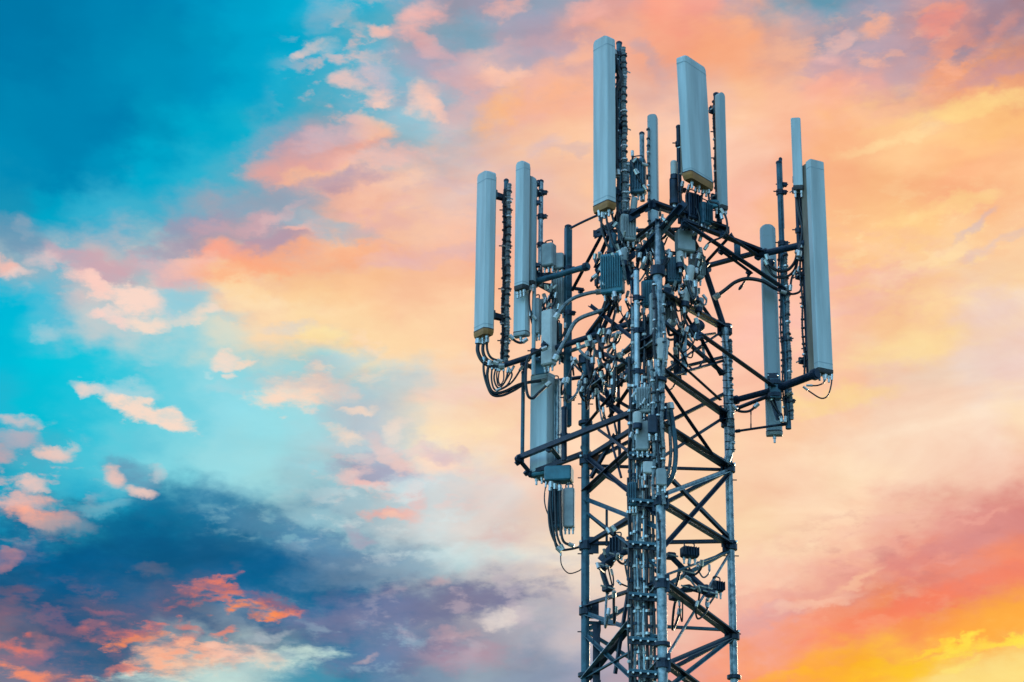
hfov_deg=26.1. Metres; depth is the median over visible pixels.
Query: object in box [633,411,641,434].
filter canister
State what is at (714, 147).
feeder cable
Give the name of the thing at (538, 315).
radio unit
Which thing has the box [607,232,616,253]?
filter canister
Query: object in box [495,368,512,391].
cable
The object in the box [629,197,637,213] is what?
filter canister
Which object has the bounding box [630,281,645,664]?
cable ladder
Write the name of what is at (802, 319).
feeder cable
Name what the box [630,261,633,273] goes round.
cable
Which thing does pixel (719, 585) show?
radio unit
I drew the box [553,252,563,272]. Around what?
radio unit
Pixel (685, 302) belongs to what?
filter canister
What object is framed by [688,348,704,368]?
cable
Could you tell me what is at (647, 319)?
cable
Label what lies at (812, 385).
cable
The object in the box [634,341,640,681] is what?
trunk cable
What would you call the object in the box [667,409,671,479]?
cable
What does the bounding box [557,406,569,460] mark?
mounting pole
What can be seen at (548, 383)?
cable
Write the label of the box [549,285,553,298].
cable
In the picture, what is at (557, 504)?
radio unit
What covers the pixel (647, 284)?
radio unit
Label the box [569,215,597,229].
stay rod
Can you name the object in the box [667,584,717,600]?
bracket arm
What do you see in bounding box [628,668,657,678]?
cable hanger
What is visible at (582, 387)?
cable
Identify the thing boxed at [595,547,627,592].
bracket arm
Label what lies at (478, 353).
cable
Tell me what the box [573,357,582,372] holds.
cable
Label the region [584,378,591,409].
cable
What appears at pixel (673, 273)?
radio unit
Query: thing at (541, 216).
mounting pole
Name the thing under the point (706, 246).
cable
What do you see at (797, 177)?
panel antenna
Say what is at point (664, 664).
lattice tower
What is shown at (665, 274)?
cable
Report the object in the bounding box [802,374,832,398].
cable
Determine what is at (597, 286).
cable
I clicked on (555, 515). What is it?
cable
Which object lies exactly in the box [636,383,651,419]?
radio unit
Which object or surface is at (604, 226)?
cable
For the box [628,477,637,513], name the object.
radio unit
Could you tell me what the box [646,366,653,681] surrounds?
trunk cable
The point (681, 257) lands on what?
cable
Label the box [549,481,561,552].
cable
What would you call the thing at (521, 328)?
panel antenna
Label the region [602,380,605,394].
cable
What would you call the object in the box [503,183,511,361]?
feeder cable
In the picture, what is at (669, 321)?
cable
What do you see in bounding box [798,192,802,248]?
cable
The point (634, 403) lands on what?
cable hanger
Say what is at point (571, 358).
cable
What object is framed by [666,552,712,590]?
bracket arm
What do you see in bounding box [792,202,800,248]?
mounting pole
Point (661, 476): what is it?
radio unit
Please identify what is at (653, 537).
trunk cable
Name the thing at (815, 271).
panel antenna
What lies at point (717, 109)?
panel antenna
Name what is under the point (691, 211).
radio unit
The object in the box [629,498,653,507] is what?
cable hanger
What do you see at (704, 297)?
cable
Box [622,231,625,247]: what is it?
cable
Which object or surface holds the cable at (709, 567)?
attached to the lattice tower
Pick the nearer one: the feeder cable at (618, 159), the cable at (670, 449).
the cable at (670, 449)
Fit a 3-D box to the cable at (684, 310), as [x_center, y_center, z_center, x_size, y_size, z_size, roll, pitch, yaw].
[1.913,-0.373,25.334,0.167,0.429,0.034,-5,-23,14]
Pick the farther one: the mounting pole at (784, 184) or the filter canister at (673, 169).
the mounting pole at (784, 184)
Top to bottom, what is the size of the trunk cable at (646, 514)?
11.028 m
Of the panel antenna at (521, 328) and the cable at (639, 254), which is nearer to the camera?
the cable at (639, 254)
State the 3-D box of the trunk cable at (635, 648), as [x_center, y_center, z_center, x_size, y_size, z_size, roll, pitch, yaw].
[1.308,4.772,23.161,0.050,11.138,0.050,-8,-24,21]
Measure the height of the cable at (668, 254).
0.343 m
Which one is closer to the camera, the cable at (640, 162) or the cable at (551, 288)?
the cable at (640, 162)
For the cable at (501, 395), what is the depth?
26.79 m
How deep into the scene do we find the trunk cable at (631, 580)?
24.23 m
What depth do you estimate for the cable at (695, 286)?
25.30 m
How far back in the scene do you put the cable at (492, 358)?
26.94 m
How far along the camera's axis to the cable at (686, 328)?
25.23 m
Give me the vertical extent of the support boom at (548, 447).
0.253 m
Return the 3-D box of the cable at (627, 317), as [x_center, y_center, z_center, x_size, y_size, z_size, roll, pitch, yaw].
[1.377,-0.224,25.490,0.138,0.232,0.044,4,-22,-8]
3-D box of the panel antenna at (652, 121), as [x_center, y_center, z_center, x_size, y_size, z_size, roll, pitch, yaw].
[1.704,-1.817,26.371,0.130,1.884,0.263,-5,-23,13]
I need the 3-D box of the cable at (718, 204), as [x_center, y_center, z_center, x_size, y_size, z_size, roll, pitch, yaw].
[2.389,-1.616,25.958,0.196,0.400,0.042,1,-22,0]
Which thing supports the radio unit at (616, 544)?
attached to the lattice tower
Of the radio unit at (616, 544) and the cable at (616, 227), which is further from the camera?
the cable at (616, 227)
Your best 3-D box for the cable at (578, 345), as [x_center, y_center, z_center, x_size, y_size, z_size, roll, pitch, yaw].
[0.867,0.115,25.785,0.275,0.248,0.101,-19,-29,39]
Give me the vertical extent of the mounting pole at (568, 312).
2.637 m
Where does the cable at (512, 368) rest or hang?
hanging from the support boom at (539, 367)
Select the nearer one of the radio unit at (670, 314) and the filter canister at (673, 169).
the radio unit at (670, 314)
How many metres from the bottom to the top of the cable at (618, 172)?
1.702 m
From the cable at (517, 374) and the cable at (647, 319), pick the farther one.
the cable at (517, 374)
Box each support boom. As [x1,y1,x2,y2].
[499,319,630,380]
[514,411,628,482]
[536,262,590,293]
[680,217,803,291]
[695,330,820,432]
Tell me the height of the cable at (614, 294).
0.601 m
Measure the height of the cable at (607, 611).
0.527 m
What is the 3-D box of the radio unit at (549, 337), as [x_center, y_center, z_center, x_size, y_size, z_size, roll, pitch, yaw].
[0.459,-0.018,26.500,0.154,0.846,0.188,-14,-26,32]
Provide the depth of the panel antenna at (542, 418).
26.69 m
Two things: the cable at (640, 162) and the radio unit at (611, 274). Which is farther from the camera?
the cable at (640, 162)
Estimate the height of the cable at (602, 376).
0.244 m
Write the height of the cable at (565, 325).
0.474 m
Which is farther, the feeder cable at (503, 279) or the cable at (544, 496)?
the feeder cable at (503, 279)
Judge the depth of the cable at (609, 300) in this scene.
25.88 m
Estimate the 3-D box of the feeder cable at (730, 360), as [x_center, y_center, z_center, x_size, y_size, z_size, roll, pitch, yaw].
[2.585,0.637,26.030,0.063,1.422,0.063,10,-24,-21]
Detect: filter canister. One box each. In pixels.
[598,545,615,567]
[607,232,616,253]
[620,248,627,269]
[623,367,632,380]
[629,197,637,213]
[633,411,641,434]
[661,241,666,264]
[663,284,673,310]
[669,178,678,206]
[670,160,677,178]
[676,250,683,272]
[681,288,689,309]
[683,265,694,287]
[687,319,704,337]
[690,280,699,307]
[695,297,703,316]
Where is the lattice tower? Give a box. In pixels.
[570,199,740,681]
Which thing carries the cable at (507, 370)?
hanging from the support boom at (539, 367)
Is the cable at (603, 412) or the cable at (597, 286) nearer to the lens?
the cable at (603, 412)
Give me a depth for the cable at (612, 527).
24.41 m
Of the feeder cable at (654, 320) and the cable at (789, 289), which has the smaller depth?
the feeder cable at (654, 320)
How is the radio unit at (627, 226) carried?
attached to the lattice tower
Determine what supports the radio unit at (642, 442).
attached to the lattice tower
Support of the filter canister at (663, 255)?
attached to the lattice tower
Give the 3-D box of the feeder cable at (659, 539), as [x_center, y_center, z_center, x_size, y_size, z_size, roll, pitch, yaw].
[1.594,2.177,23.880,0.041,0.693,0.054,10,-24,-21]
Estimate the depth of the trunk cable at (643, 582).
24.08 m
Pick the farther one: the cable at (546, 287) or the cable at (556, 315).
the cable at (546, 287)
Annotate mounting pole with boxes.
[497,178,512,361]
[520,370,524,462]
[527,200,541,375]
[537,179,547,286]
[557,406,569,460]
[560,224,575,427]
[616,41,627,247]
[629,268,645,399]
[639,131,647,201]
[672,124,685,223]
[710,92,721,223]
[773,160,795,429]
[776,157,787,227]
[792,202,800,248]
[799,196,808,372]
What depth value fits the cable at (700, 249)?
25.89 m
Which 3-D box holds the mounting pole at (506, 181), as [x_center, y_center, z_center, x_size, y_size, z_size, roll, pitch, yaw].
[-0.083,-0.902,27.530,0.170,2.489,0.085,1,-22,0]
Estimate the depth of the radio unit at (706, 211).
25.90 m
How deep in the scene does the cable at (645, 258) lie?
25.65 m
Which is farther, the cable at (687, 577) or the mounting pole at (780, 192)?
the mounting pole at (780, 192)
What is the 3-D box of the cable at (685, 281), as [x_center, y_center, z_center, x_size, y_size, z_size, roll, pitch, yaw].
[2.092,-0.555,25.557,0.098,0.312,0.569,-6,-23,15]
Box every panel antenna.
[474,171,512,343]
[513,290,529,340]
[514,161,539,298]
[529,176,542,291]
[530,372,554,484]
[593,36,631,220]
[647,114,661,254]
[676,55,712,196]
[708,92,727,217]
[760,224,782,442]
[789,159,832,382]
[791,117,802,197]
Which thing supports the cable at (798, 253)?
hanging from the panel antenna at (797, 177)
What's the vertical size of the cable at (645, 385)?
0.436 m
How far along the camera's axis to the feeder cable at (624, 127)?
26.41 m
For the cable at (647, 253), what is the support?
attached to the lattice tower
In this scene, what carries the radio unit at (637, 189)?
attached to the mounting pole at (641, 141)
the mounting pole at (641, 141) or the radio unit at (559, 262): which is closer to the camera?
the mounting pole at (641, 141)
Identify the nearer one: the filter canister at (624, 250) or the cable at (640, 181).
the filter canister at (624, 250)
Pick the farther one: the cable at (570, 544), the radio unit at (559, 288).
the radio unit at (559, 288)
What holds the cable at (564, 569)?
attached to the lattice tower
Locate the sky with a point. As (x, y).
(252, 429)
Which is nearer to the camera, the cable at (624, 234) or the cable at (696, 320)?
the cable at (696, 320)
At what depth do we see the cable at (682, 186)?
26.00 m
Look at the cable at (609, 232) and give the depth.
25.80 m
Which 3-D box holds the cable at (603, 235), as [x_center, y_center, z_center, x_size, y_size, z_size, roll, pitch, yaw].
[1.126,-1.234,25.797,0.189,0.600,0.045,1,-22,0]
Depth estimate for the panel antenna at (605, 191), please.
26.26 m
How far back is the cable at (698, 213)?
25.90 m
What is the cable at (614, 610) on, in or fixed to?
attached to the lattice tower
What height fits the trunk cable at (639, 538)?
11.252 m
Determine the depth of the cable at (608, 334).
25.66 m
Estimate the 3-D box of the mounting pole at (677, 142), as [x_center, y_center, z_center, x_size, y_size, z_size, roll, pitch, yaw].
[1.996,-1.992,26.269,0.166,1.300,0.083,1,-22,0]
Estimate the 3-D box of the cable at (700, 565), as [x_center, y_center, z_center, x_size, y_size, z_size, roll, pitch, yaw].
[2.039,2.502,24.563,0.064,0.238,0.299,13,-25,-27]
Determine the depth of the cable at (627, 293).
25.93 m
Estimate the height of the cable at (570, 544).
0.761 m
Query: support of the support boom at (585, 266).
attached to the lattice tower
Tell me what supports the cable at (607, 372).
attached to the lattice tower
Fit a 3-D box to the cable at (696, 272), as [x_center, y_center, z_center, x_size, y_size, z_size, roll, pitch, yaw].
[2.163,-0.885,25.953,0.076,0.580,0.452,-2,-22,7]
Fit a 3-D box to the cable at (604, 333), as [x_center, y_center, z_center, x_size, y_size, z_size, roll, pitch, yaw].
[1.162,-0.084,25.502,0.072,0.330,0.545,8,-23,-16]
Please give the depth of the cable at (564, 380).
25.30 m
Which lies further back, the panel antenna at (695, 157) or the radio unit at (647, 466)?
the panel antenna at (695, 157)
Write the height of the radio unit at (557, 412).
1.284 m
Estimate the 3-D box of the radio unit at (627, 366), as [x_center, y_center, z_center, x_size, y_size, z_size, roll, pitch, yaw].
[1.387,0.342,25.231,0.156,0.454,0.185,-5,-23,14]
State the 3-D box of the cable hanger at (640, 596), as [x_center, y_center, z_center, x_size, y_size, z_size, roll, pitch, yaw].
[1.424,2.762,23.839,0.345,0.116,0.122,-5,-23,13]
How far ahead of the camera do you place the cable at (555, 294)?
26.73 m
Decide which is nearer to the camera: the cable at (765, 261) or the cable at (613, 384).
the cable at (613, 384)
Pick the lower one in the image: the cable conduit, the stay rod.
the cable conduit
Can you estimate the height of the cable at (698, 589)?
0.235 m
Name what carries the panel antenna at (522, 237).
attached to the mounting pole at (538, 202)
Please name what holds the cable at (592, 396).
attached to the lattice tower
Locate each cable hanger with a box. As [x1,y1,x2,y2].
[628,400,650,408]
[628,451,652,460]
[628,540,655,550]
[628,592,656,601]
[628,636,656,645]
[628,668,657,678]
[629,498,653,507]
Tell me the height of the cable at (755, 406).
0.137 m
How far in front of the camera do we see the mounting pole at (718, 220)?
26.21 m
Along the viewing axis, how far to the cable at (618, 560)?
24.30 m
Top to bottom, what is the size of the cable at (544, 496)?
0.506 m
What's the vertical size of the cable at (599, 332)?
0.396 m
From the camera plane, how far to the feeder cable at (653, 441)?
24.29 m
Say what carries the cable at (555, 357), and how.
attached to the lattice tower
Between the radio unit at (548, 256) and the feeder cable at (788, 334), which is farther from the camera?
the radio unit at (548, 256)
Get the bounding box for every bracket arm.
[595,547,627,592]
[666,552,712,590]
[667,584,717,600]
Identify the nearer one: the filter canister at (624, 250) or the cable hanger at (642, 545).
the cable hanger at (642, 545)
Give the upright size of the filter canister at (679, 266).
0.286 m
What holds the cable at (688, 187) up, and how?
attached to the lattice tower
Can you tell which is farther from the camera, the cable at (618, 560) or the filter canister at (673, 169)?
the filter canister at (673, 169)
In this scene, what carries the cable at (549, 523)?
attached to the lattice tower
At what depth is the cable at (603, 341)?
25.71 m
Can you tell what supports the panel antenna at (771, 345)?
attached to the support boom at (775, 389)
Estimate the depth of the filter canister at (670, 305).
25.51 m
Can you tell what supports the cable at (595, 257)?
attached to the lattice tower
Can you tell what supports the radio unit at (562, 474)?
attached to the lattice tower
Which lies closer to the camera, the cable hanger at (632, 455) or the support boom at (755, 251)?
the cable hanger at (632, 455)
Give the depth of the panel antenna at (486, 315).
27.32 m
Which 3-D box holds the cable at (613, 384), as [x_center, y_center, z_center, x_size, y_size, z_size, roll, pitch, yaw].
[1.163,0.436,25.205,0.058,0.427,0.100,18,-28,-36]
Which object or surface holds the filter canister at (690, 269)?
attached to the lattice tower
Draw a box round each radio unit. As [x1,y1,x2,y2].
[536,294,541,340]
[541,239,555,273]
[541,306,557,372]
[544,465,573,487]
[550,482,562,535]
[551,277,563,318]
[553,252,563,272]
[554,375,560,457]
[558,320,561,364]
[563,483,574,533]
[600,251,624,300]
[609,532,625,561]
[620,210,635,247]
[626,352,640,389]
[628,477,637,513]
[630,155,646,199]
[635,417,649,457]
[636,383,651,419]
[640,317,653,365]
[641,276,652,313]
[643,461,655,480]
[648,414,657,440]
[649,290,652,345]
[656,337,667,367]
[656,468,666,492]
[664,302,676,331]
[666,253,681,289]
[675,227,695,258]
[680,542,699,564]
[685,189,700,222]
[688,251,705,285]
[698,198,712,232]
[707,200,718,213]
[710,576,724,598]
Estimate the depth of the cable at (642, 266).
25.63 m
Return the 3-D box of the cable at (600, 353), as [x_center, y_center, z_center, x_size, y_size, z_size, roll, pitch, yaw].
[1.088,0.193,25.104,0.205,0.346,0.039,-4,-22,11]
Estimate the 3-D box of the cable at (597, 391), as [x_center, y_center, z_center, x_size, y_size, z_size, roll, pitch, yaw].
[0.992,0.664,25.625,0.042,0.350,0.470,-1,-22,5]
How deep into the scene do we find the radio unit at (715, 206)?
26.08 m
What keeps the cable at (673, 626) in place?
attached to the lattice tower
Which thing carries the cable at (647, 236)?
attached to the lattice tower
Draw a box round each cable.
[475,337,503,369]
[481,340,498,364]
[482,357,546,396]
[486,337,502,362]
[486,360,546,394]
[490,364,523,390]
[493,367,509,387]
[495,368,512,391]
[496,366,504,385]
[498,365,514,385]
[500,188,505,359]
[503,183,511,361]
[508,334,527,343]
[524,346,551,399]
[528,285,537,319]
[541,293,546,309]
[542,295,548,310]
[544,284,549,292]
[544,482,553,521]
[547,486,578,550]
[548,284,556,300]
[549,282,557,308]
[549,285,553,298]
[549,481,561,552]
[551,308,603,361]
[553,289,600,319]
[553,483,564,549]
[557,303,566,340]
[558,485,574,547]
[560,360,574,394]
[560,552,580,573]
[564,377,581,402]
[570,356,574,375]
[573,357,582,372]
[576,341,595,359]
[576,387,594,401]
[579,371,596,396]
[580,362,600,386]
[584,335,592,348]
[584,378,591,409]
[585,351,594,378]
[590,269,599,281]
[593,251,601,264]
[595,388,599,411]
[596,266,599,288]
[596,562,605,572]
[597,210,617,230]
[597,328,619,348]
[598,395,604,420]
[599,343,616,371]
[599,369,612,387]
[600,211,614,256]
[601,336,617,361]
[602,328,620,344]
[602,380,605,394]
[602,548,613,587]
[603,298,607,313]
[604,592,610,628]
[605,211,617,251]
[605,364,610,387]
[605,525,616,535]
[606,309,616,344]
[606,341,630,357]
[607,296,611,305]
[610,211,627,252]
[610,361,616,396]
[612,291,619,312]
[612,590,617,623]
[615,49,622,176]
[615,50,619,221]
[616,553,627,564]
[617,352,630,365]
[618,249,626,280]
[619,306,630,321]
[620,46,627,247]
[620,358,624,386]
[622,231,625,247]
[624,298,630,314]
[625,290,640,306]
[625,312,630,330]
[626,477,630,681]
[627,161,630,281]
[627,358,633,681]
[628,432,633,454]
[630,256,654,281]
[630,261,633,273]
[630,307,637,681]
[630,392,646,411]
[631,150,639,173]
[631,157,647,166]
[633,169,646,190]
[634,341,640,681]
[636,227,649,271]
[636,244,641,261]
[638,313,642,681]
[640,255,651,270]
[640,312,648,322]
[641,374,645,681]
[642,256,652,279]
[642,315,649,681]
[643,366,653,403]
[646,127,650,236]
[646,232,654,260]
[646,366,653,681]
[650,261,666,284]
[650,361,656,499]
[650,439,656,681]
[652,281,657,358]
[655,374,660,467]
[656,512,661,573]
[659,388,665,504]
[661,293,666,374]
[663,249,672,267]
[666,319,682,335]
[666,402,677,488]
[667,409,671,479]
[671,291,685,325]
[671,601,681,630]
[673,280,680,311]
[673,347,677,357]
[675,295,682,337]
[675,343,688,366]
[675,568,681,586]
[678,600,682,621]
[679,328,695,352]
[680,181,687,229]
[680,254,693,293]
[680,308,700,340]
[680,311,688,347]
[683,184,690,229]
[684,278,697,304]
[684,575,701,593]
[685,275,697,299]
[687,335,693,357]
[687,559,703,575]
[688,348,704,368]
[691,187,700,236]
[693,247,702,265]
[693,253,700,279]
[694,250,698,279]
[694,600,709,619]
[696,561,710,577]
[696,585,700,607]
[698,189,705,241]
[699,294,707,305]
[703,208,727,250]
[705,590,717,606]
[707,189,723,219]
[712,100,716,218]
[712,277,777,299]
[728,339,734,451]
[731,402,759,412]
[763,257,798,278]
[764,249,797,272]
[770,399,783,422]
[777,254,784,415]
[780,270,802,294]
[782,391,791,422]
[783,252,793,419]
[795,191,802,257]
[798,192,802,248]
[798,250,805,373]
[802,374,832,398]
[806,374,826,386]
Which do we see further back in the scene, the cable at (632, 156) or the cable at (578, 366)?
the cable at (632, 156)
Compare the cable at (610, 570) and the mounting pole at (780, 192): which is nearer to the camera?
the cable at (610, 570)
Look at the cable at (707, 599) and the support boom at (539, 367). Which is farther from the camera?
the support boom at (539, 367)
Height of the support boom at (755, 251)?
0.725 m
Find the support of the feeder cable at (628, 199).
attached to the mounting pole at (618, 45)
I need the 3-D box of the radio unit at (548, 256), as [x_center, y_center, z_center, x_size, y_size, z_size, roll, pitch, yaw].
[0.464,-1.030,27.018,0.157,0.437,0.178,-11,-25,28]
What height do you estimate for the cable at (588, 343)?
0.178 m
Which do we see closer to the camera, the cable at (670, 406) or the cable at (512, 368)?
the cable at (670, 406)
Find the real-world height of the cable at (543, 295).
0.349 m
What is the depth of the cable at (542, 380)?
26.80 m
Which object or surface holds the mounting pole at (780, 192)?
attached to the support boom at (775, 389)
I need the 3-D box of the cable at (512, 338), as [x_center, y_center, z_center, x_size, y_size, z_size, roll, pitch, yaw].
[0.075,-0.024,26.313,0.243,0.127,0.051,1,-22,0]
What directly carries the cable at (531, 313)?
attached to the panel antenna at (534, 195)
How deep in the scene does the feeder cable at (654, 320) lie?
24.84 m
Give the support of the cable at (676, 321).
attached to the lattice tower
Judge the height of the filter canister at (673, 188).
0.413 m
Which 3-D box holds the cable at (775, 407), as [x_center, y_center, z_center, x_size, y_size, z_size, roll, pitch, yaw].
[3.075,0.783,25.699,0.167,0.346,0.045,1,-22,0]
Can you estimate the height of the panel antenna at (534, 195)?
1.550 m
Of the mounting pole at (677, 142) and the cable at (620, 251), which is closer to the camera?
the cable at (620, 251)
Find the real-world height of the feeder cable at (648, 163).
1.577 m
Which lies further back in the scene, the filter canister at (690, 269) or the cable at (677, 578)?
the filter canister at (690, 269)
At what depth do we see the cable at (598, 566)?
24.16 m
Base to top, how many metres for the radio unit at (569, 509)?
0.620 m
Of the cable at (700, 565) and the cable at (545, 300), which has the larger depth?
the cable at (545, 300)
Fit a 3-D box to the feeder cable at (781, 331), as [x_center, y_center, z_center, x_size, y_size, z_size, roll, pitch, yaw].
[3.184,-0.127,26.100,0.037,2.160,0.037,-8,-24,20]
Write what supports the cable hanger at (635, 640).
attached to the lattice tower
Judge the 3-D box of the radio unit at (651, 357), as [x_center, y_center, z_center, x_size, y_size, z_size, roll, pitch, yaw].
[1.536,0.010,25.312,0.176,0.604,0.205,-2,-22,7]
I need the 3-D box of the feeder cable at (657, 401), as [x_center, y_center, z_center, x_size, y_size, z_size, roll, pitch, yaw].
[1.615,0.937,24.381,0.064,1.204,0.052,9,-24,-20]
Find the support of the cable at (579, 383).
attached to the lattice tower
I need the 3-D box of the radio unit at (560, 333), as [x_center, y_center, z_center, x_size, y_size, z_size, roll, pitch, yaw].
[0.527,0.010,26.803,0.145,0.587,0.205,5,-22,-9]
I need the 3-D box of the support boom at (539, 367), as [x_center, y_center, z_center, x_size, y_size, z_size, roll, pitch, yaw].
[0.904,0.206,26.553,1.178,0.260,2.192,17,-27,-34]
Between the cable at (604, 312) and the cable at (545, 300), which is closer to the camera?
the cable at (604, 312)
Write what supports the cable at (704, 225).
attached to the panel antenna at (695, 157)
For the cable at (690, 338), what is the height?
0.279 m
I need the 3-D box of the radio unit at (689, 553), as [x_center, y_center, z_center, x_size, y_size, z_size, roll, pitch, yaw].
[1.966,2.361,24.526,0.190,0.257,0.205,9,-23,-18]
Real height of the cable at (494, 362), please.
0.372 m
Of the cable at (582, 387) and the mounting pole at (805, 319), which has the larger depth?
the mounting pole at (805, 319)
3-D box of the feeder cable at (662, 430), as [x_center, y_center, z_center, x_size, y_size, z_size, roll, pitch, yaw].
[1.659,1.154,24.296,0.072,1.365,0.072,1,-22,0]
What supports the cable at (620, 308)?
attached to the lattice tower
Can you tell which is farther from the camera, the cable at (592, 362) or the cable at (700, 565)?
the cable at (592, 362)
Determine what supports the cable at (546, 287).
attached to the cable at (555, 294)
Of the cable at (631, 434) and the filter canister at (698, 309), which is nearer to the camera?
the cable at (631, 434)
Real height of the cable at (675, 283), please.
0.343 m
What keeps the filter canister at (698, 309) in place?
attached to the lattice tower
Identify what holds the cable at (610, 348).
attached to the lattice tower
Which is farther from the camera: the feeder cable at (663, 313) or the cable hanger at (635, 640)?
the feeder cable at (663, 313)
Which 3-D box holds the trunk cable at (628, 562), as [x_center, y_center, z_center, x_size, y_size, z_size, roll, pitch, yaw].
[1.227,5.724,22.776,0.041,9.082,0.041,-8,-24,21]
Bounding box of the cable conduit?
[720,327,735,465]
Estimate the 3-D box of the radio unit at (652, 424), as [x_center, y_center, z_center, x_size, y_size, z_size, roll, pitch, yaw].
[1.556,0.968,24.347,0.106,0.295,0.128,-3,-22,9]
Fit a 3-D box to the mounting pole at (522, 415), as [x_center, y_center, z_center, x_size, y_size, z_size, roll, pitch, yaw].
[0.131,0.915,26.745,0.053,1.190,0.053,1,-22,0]
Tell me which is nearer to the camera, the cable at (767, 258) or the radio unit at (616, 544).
the radio unit at (616, 544)
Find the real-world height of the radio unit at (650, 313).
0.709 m
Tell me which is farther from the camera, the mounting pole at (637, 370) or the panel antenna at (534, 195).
the panel antenna at (534, 195)
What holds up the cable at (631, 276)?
attached to the lattice tower
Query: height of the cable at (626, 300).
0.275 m
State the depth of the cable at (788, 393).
25.71 m
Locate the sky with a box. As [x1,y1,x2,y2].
[0,0,1023,681]
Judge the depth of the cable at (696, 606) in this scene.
24.18 m
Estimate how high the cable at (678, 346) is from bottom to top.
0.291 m
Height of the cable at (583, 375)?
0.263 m
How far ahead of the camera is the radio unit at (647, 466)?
24.21 m
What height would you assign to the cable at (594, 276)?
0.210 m
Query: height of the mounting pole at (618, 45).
2.867 m
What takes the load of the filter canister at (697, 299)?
attached to the lattice tower
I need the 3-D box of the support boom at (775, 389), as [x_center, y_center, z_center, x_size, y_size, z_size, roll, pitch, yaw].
[2.896,0.480,25.165,1.172,0.538,2.457,-5,-23,15]
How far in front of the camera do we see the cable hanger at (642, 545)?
24.05 m
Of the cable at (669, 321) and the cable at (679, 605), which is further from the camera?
the cable at (669, 321)
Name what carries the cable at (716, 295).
attached to the mounting pole at (780, 192)
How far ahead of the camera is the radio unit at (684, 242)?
25.76 m
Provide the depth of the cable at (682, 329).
25.16 m
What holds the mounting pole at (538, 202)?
attached to the support boom at (539, 367)
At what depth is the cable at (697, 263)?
25.78 m
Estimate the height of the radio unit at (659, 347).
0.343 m
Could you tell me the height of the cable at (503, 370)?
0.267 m
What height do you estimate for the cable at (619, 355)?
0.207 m
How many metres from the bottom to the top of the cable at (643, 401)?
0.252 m

